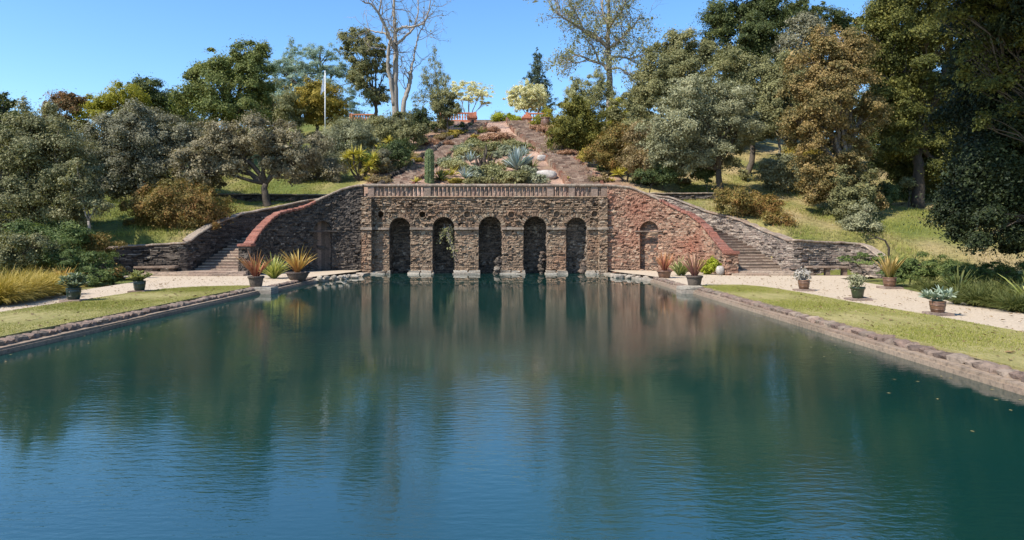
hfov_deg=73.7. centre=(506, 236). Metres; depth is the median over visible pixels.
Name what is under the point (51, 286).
grass tussock
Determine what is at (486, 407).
water
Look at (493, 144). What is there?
sage cushion
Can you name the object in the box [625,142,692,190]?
bank shrub
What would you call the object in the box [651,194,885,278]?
stair wall
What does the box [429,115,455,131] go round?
sage shrub
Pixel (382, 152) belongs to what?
round shrub
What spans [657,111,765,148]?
backing tree
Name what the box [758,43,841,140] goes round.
backing tree
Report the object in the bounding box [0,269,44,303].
grass tussock
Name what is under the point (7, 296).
grass tussock
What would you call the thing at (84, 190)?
leaning tree
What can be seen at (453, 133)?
yellow cushion
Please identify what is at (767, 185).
bank shrub
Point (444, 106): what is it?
olive tree
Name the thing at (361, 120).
screen shrub
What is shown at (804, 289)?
paving slab
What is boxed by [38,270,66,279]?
grass tussock
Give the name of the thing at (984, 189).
oak tree
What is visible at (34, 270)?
grass tussock
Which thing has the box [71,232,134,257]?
bronze shrub
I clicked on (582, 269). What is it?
tufa stack
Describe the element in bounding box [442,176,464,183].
yellow cushion
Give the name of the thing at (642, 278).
stone ledge
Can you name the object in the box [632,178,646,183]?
green cushion
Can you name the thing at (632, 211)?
curved wall
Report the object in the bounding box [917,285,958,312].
potted plant
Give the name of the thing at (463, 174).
agave plant
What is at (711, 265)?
lime shrub
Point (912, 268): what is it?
juniper shrub
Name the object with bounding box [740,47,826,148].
hill tree
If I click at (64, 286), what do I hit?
grass tussock
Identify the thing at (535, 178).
silver cushion
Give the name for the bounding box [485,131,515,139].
pink cushion
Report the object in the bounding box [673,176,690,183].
tan cushion
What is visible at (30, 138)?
pale trunk tree
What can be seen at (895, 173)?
shade oak tree
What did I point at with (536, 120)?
spiky tuft
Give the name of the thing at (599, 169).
green cushion
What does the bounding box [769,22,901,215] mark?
golden oak tree
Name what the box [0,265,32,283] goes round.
grass tussock
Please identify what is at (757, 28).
tall tree
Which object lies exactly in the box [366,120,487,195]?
hillside stair
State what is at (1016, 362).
lawn
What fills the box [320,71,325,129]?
flagpole
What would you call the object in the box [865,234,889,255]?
bare branch
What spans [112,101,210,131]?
backing tree
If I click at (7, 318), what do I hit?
lawn
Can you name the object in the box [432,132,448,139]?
tan cushion
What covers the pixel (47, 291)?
grass tussock
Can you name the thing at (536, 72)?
spruce tree
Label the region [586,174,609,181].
tan cushion
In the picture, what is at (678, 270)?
flax plant
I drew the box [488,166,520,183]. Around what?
olive cushion
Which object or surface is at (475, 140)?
sage cushion
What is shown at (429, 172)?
column cactus
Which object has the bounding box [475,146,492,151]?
olive cushion
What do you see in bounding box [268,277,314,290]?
pool kerb
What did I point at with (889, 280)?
potted plant
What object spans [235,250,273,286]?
potted plant
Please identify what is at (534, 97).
blossom tree
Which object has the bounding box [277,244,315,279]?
potted plant
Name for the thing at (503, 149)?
silver cushion
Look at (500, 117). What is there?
hedge shrub
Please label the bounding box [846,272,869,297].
potted plant
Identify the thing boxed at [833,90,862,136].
evergreen tree
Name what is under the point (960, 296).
grass tussock
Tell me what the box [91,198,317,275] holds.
stair wall
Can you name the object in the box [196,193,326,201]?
wall
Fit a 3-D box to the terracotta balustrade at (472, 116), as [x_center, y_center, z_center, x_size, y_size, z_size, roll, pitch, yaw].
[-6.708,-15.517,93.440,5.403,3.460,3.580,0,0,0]
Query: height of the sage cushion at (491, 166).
1.676 m
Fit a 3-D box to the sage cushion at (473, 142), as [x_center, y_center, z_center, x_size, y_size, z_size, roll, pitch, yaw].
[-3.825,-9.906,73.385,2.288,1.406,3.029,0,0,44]
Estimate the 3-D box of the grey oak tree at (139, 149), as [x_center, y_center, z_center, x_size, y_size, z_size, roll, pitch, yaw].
[-27.603,-6.174,52.559,11.861,8.347,8.456,0,0,-21]
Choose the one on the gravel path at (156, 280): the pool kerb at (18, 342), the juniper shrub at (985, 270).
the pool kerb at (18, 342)
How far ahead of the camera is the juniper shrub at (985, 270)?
29.02 m
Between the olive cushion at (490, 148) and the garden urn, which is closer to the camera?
the olive cushion at (490, 148)
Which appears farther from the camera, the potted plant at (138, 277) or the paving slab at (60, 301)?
the potted plant at (138, 277)
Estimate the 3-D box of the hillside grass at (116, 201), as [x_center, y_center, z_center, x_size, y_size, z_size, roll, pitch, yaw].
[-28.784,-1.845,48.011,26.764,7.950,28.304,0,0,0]
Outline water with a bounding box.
[0,273,1023,539]
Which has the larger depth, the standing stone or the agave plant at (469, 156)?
the agave plant at (469, 156)
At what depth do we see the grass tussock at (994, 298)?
21.72 m
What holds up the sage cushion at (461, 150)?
on the ground at (768, 149)
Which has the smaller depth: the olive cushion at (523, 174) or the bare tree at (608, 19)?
the olive cushion at (523, 174)
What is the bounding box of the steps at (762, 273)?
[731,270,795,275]
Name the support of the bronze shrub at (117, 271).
on the ground at (768, 149)
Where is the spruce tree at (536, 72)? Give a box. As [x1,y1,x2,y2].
[520,47,558,114]
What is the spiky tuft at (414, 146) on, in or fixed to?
on the ground at (768, 149)
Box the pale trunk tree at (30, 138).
[0,89,111,234]
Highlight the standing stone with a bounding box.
[716,266,723,274]
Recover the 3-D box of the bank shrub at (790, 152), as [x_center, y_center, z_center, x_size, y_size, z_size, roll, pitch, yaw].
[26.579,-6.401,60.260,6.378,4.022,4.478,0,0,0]
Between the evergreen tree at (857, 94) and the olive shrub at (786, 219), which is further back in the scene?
the evergreen tree at (857, 94)
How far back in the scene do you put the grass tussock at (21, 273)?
27.31 m
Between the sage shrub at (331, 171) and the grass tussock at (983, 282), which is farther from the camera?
the sage shrub at (331, 171)
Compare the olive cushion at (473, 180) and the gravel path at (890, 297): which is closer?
the gravel path at (890, 297)
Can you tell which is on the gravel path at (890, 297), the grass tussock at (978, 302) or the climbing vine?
the grass tussock at (978, 302)
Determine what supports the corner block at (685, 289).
on the ground at (768, 149)
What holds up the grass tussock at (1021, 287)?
on the ground at (768, 149)
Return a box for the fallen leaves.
[2,275,1023,359]
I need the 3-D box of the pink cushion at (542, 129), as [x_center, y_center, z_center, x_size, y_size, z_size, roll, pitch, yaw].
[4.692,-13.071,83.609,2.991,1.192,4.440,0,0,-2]
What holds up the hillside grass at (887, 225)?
on the ground at (768, 149)
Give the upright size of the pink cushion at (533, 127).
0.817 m
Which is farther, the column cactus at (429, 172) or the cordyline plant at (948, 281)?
the column cactus at (429, 172)
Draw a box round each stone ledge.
[313,272,369,282]
[604,272,652,281]
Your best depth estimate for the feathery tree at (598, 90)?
79.43 m
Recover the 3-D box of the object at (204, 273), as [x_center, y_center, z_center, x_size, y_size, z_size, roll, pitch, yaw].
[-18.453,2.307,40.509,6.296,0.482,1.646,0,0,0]
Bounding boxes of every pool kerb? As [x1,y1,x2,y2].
[0,287,258,354]
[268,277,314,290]
[650,277,685,289]
[694,286,1023,395]
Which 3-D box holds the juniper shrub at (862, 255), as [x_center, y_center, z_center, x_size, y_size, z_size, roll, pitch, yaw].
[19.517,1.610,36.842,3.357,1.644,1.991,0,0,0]
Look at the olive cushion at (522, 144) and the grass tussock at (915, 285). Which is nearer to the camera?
the grass tussock at (915, 285)
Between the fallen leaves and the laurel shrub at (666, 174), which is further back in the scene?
the laurel shrub at (666, 174)
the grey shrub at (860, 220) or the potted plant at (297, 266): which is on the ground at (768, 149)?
the grey shrub at (860, 220)
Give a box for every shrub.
[0,223,60,274]
[2,211,102,250]
[14,234,90,273]
[37,244,128,286]
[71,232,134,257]
[99,263,125,284]
[116,176,241,235]
[285,131,351,182]
[308,108,383,167]
[350,113,377,123]
[355,151,382,167]
[363,104,429,149]
[369,148,392,175]
[376,136,419,170]
[408,107,442,132]
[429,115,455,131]
[454,119,472,127]
[490,111,521,121]
[529,104,555,124]
[539,90,614,152]
[575,145,590,165]
[579,118,632,170]
[602,96,627,125]
[610,159,629,181]
[614,114,652,185]
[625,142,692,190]
[628,161,683,192]
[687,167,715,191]
[698,255,721,274]
[707,180,789,219]
[734,169,752,180]
[747,156,816,194]
[755,150,812,192]
[758,207,798,226]
[775,145,822,163]
[782,147,816,167]
[832,195,888,231]
[837,252,901,280]
[870,179,911,206]
[875,245,971,284]
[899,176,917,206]
[933,259,1023,286]
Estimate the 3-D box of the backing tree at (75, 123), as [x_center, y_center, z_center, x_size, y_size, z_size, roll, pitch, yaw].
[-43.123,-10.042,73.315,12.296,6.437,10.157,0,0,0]
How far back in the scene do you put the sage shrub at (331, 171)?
59.37 m
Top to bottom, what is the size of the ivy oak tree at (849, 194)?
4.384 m
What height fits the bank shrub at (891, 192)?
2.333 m
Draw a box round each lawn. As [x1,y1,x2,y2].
[0,285,248,337]
[702,284,1023,370]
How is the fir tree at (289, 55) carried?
on the ground at (768, 149)
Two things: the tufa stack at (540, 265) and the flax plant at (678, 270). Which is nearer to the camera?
the flax plant at (678, 270)
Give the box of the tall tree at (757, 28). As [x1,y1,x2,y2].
[690,0,805,71]
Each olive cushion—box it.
[388,160,407,168]
[462,175,483,183]
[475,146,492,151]
[477,174,491,183]
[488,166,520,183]
[505,166,531,183]
[511,140,534,149]
[628,177,659,184]
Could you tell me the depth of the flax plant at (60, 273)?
32.56 m
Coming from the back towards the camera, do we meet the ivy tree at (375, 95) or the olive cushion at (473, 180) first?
the ivy tree at (375, 95)
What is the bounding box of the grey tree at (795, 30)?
[770,11,840,69]
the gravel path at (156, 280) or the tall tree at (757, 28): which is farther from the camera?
the tall tree at (757, 28)
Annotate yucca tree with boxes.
[340,145,382,180]
[382,134,395,143]
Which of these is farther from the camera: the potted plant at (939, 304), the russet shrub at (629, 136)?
the russet shrub at (629, 136)
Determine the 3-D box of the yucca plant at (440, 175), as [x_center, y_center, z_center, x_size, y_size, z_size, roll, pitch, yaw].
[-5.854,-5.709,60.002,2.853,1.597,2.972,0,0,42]
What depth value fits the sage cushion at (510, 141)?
75.34 m
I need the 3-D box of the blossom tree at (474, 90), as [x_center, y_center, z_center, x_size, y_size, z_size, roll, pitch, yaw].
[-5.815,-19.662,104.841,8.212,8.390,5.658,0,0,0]
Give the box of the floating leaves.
[5,283,1020,431]
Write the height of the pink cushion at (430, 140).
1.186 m
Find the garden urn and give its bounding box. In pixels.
[541,117,550,125]
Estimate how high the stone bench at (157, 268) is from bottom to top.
0.618 m
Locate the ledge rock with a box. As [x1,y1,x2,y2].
[614,274,623,277]
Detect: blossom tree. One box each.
[448,80,495,116]
[502,78,548,113]
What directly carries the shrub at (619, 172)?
on the ground at (768, 149)
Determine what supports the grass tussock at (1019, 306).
on the gravel path at (890, 297)
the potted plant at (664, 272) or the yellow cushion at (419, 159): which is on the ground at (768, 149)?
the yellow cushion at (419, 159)
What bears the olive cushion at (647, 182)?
on the ground at (768, 149)
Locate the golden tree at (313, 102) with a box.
[290,76,356,132]
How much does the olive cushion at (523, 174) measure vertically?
1.804 m
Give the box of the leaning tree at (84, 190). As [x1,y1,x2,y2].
[51,154,118,231]
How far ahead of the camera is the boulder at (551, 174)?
60.56 m
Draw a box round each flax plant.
[47,263,86,275]
[257,253,292,278]
[669,254,689,275]
[993,269,1023,294]
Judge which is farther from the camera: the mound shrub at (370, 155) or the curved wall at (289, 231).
the mound shrub at (370, 155)
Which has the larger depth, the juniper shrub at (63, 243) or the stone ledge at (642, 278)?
the stone ledge at (642, 278)
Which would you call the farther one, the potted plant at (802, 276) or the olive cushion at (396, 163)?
the olive cushion at (396, 163)
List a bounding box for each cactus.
[424,149,434,183]
[475,145,495,167]
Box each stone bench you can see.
[133,266,178,272]
[804,266,850,275]
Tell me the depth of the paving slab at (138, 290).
28.28 m
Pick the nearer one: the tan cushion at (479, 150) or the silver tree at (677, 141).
the silver tree at (677, 141)
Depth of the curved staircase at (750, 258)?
43.70 m
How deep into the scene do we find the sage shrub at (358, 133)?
64.85 m
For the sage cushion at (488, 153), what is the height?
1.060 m
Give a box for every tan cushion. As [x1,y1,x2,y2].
[366,174,394,183]
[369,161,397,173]
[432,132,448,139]
[470,146,488,154]
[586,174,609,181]
[600,168,620,175]
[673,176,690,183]
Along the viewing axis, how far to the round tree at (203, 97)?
64.87 m
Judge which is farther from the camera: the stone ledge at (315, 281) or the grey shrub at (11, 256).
the stone ledge at (315, 281)
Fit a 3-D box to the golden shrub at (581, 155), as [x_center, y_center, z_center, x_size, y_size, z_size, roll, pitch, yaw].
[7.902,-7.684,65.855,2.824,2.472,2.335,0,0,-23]
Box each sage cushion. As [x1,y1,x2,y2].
[439,157,469,169]
[453,145,476,157]
[459,139,482,147]
[466,137,485,145]
[476,151,493,158]
[480,138,501,150]
[480,159,506,176]
[503,137,519,145]
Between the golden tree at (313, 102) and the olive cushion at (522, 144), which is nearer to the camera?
the olive cushion at (522, 144)
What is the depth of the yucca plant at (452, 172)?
61.05 m
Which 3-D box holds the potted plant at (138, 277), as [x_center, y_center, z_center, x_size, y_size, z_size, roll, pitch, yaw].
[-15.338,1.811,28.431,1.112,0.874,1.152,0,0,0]
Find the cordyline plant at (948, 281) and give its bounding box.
[933,264,991,291]
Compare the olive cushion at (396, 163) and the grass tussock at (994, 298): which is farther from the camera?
the olive cushion at (396, 163)
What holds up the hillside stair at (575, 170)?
on the ground at (768, 149)
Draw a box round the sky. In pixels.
[0,0,952,138]
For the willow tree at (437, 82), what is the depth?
83.83 m
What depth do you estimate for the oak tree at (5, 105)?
64.09 m
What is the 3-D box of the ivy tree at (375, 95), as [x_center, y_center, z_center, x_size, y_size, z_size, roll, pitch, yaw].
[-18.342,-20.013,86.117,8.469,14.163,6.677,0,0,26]
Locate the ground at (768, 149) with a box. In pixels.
[0,121,1023,359]
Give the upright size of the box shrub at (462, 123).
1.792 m
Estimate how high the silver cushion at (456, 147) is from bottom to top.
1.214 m
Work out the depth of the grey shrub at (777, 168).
55.39 m
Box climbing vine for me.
[436,224,457,265]
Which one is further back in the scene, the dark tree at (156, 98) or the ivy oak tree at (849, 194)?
the dark tree at (156, 98)
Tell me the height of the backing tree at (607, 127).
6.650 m
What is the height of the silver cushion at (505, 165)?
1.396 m
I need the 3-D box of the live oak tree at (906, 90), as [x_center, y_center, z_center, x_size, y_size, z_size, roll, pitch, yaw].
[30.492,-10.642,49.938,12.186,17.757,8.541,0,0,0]
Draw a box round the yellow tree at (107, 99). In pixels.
[67,79,153,129]
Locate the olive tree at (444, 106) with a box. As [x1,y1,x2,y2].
[426,85,469,131]
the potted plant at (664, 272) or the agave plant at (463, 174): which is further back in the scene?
the agave plant at (463, 174)
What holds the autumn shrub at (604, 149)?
on the ground at (768, 149)
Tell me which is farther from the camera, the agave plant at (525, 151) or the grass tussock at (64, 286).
the agave plant at (525, 151)
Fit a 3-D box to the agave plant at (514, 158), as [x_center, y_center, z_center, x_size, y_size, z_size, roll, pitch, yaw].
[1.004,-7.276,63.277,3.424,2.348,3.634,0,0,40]
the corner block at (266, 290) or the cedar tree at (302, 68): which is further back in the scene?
the cedar tree at (302, 68)
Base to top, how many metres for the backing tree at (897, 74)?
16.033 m
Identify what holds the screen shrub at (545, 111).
on the ground at (768, 149)
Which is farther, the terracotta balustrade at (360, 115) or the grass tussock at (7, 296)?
the terracotta balustrade at (360, 115)
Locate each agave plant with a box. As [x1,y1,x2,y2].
[456,166,472,177]
[462,151,479,161]
[497,145,536,169]
[514,145,531,155]
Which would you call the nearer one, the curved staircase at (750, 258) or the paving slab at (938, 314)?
the paving slab at (938, 314)
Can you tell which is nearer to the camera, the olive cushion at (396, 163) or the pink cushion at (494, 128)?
the olive cushion at (396, 163)
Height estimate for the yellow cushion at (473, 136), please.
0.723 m
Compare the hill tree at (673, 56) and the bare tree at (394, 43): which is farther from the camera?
the bare tree at (394, 43)
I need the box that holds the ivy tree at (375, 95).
[332,23,392,116]
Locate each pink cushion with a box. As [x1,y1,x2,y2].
[413,134,438,143]
[429,139,455,144]
[474,124,501,131]
[478,135,505,141]
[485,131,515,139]
[529,124,543,129]
[533,124,551,133]
[556,149,578,154]
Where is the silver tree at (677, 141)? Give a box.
[632,72,771,189]
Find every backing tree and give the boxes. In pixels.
[67,116,110,159]
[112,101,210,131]
[250,76,308,135]
[601,82,654,130]
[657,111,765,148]
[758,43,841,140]
[855,25,946,153]
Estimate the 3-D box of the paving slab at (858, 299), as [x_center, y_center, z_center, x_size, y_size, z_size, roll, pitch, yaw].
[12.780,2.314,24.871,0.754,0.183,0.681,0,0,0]
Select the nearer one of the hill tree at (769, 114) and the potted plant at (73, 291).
the potted plant at (73, 291)
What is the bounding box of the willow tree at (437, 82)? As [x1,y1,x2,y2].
[411,46,457,132]
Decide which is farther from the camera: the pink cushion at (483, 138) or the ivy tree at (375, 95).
the ivy tree at (375, 95)
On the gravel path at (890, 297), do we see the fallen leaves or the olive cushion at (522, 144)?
the fallen leaves
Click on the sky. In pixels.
(85, 46)
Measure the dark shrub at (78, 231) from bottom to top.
3.116 m
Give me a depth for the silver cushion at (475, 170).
60.32 m
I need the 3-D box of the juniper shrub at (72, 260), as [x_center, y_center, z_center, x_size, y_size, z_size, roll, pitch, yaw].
[-20.782,1.482,33.796,4.300,2.180,3.626,0,0,0]
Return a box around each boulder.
[536,170,556,178]
[537,155,545,160]
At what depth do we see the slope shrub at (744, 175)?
59.70 m
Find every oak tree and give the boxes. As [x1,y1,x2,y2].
[0,90,35,152]
[69,97,229,200]
[160,107,330,206]
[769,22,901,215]
[816,163,883,220]
[848,0,974,208]
[854,99,956,201]
[898,0,1023,264]
[920,0,1023,141]
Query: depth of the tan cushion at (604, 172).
61.86 m
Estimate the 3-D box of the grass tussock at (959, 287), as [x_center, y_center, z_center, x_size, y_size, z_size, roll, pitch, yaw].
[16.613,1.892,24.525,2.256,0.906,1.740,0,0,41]
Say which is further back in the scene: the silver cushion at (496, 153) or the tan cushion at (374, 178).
the silver cushion at (496, 153)
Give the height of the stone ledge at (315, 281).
0.700 m
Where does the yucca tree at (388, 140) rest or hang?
on the ground at (768, 149)
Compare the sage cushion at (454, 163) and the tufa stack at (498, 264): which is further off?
the sage cushion at (454, 163)
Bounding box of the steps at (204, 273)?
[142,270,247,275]
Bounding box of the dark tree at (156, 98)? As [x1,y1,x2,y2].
[126,71,189,121]
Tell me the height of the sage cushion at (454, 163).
1.440 m
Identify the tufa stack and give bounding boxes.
[493,256,501,273]
[537,251,545,272]
[578,262,586,273]
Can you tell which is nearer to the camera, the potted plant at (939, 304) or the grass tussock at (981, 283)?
the potted plant at (939, 304)
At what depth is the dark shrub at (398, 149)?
63.48 m
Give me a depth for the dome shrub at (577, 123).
71.06 m
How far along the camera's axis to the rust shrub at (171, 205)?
43.32 m
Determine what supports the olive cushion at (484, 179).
on the ground at (768, 149)
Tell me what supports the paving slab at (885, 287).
on the gravel path at (890, 297)
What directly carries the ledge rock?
in the water
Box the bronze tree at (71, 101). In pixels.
[39,88,91,132]
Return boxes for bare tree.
[344,0,456,119]
[523,0,675,124]
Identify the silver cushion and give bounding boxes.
[434,154,465,165]
[449,142,473,151]
[465,163,485,178]
[491,150,502,157]
[494,143,514,155]
[501,155,510,166]
[518,165,538,174]
[521,170,550,183]
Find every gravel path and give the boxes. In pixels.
[0,270,360,333]
[609,270,1023,364]
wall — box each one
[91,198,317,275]
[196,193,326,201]
[237,184,363,274]
[360,184,608,273]
[607,184,739,274]
[649,192,758,200]
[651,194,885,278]
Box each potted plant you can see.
[57,272,89,299]
[126,270,152,289]
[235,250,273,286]
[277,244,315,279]
[656,251,676,277]
[675,250,714,285]
[791,267,811,288]
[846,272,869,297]
[873,255,907,286]
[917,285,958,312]
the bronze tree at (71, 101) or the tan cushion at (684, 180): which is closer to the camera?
the tan cushion at (684, 180)
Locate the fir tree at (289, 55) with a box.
[279,35,304,90]
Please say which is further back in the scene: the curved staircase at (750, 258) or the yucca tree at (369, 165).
the yucca tree at (369, 165)
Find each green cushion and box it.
[593,163,615,171]
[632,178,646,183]
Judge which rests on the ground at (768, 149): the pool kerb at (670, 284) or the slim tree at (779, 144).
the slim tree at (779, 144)
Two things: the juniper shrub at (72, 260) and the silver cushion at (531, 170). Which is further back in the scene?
the silver cushion at (531, 170)
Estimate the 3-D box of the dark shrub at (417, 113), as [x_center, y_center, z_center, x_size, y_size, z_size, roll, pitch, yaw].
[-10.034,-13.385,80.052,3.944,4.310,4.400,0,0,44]
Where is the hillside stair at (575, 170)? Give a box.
[506,117,603,195]
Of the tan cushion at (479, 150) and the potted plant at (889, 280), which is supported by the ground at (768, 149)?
the tan cushion at (479, 150)
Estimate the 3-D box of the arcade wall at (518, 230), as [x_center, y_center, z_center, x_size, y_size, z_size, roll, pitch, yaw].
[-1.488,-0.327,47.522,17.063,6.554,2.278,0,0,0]
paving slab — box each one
[59,299,87,302]
[127,290,151,292]
[792,289,814,290]
[844,296,872,300]
[876,286,903,288]
[922,311,954,315]
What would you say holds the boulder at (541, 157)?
on the ground at (768, 149)
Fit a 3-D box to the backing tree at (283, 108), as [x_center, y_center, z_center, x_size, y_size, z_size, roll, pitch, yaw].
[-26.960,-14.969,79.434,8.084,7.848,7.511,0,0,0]
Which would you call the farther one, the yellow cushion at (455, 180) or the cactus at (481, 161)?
the cactus at (481, 161)
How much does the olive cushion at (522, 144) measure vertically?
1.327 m
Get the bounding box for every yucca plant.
[434,165,452,179]
[445,166,459,174]
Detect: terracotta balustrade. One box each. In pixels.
[349,113,377,119]
[439,112,476,121]
[522,112,542,121]
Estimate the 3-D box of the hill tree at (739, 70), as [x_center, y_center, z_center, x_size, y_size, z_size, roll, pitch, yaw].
[23.098,-11.592,62.123,10.754,13.032,8.645,0,0,0]
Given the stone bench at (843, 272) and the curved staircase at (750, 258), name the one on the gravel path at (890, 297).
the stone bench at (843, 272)
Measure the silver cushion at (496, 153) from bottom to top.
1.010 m
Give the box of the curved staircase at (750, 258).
[640,221,782,270]
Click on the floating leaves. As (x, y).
(659, 290)
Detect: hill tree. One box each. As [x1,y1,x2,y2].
[602,24,727,129]
[704,37,809,173]
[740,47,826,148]
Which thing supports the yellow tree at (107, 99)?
on the ground at (768, 149)
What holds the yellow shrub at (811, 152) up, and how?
on the ground at (768, 149)
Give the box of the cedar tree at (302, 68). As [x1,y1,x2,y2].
[264,42,370,122]
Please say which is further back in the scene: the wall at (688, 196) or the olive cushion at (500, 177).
the olive cushion at (500, 177)
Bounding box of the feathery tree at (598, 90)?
[562,67,618,118]
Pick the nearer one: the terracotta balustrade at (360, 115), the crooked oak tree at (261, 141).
the crooked oak tree at (261, 141)
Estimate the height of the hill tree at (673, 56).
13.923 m
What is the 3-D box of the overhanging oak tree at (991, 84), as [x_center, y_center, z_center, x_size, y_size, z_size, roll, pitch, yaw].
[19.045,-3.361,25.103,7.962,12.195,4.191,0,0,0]
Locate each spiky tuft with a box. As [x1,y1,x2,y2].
[407,140,420,149]
[530,116,541,124]
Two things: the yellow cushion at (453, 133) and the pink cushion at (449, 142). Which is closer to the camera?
the pink cushion at (449, 142)
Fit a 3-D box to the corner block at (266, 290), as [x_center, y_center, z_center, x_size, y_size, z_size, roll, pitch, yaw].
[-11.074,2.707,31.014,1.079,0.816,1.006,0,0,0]
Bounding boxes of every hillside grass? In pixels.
[1,174,330,275]
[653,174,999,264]
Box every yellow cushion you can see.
[410,156,423,161]
[442,132,458,137]
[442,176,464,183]
[449,129,470,133]
[470,134,479,137]
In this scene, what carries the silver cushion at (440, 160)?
on the ground at (768, 149)
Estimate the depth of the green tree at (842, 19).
87.06 m
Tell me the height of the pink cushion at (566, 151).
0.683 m
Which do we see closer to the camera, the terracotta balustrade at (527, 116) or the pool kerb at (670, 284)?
the pool kerb at (670, 284)
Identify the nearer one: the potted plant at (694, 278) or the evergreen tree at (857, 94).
the potted plant at (694, 278)
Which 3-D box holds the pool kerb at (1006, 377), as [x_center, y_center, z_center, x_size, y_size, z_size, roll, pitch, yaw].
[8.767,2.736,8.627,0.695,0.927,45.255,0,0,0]
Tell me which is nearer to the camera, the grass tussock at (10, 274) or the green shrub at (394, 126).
the grass tussock at (10, 274)
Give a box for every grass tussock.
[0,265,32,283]
[0,266,40,279]
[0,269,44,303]
[0,271,34,305]
[6,268,62,300]
[14,267,68,297]
[15,266,51,281]
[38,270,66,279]
[38,274,84,295]
[905,277,941,290]
[914,279,946,291]
[929,281,1005,305]
[944,278,992,297]
[958,283,1022,307]
[965,275,1012,290]
[975,277,1010,291]
[979,284,1023,311]
[985,287,1023,312]
[994,278,1023,295]
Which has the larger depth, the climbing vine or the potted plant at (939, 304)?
the climbing vine
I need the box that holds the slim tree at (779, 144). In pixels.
[759,128,781,152]
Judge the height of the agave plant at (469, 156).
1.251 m
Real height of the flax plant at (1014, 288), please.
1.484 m
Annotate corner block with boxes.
[252,286,277,293]
[676,285,702,293]
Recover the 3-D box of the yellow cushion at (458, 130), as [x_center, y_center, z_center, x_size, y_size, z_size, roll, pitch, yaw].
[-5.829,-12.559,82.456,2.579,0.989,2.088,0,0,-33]
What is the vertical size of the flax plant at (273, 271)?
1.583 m
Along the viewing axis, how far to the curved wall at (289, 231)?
45.71 m
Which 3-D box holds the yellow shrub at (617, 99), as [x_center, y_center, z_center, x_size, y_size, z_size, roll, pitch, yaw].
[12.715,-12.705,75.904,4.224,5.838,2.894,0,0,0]
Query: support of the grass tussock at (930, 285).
on the gravel path at (890, 297)
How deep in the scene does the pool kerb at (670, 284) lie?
35.33 m
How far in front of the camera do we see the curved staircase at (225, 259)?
44.87 m
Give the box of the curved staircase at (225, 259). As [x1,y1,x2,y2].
[195,221,331,270]
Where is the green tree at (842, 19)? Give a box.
[779,0,861,139]
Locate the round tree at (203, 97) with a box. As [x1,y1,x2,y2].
[161,34,285,157]
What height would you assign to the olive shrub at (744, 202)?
3.222 m

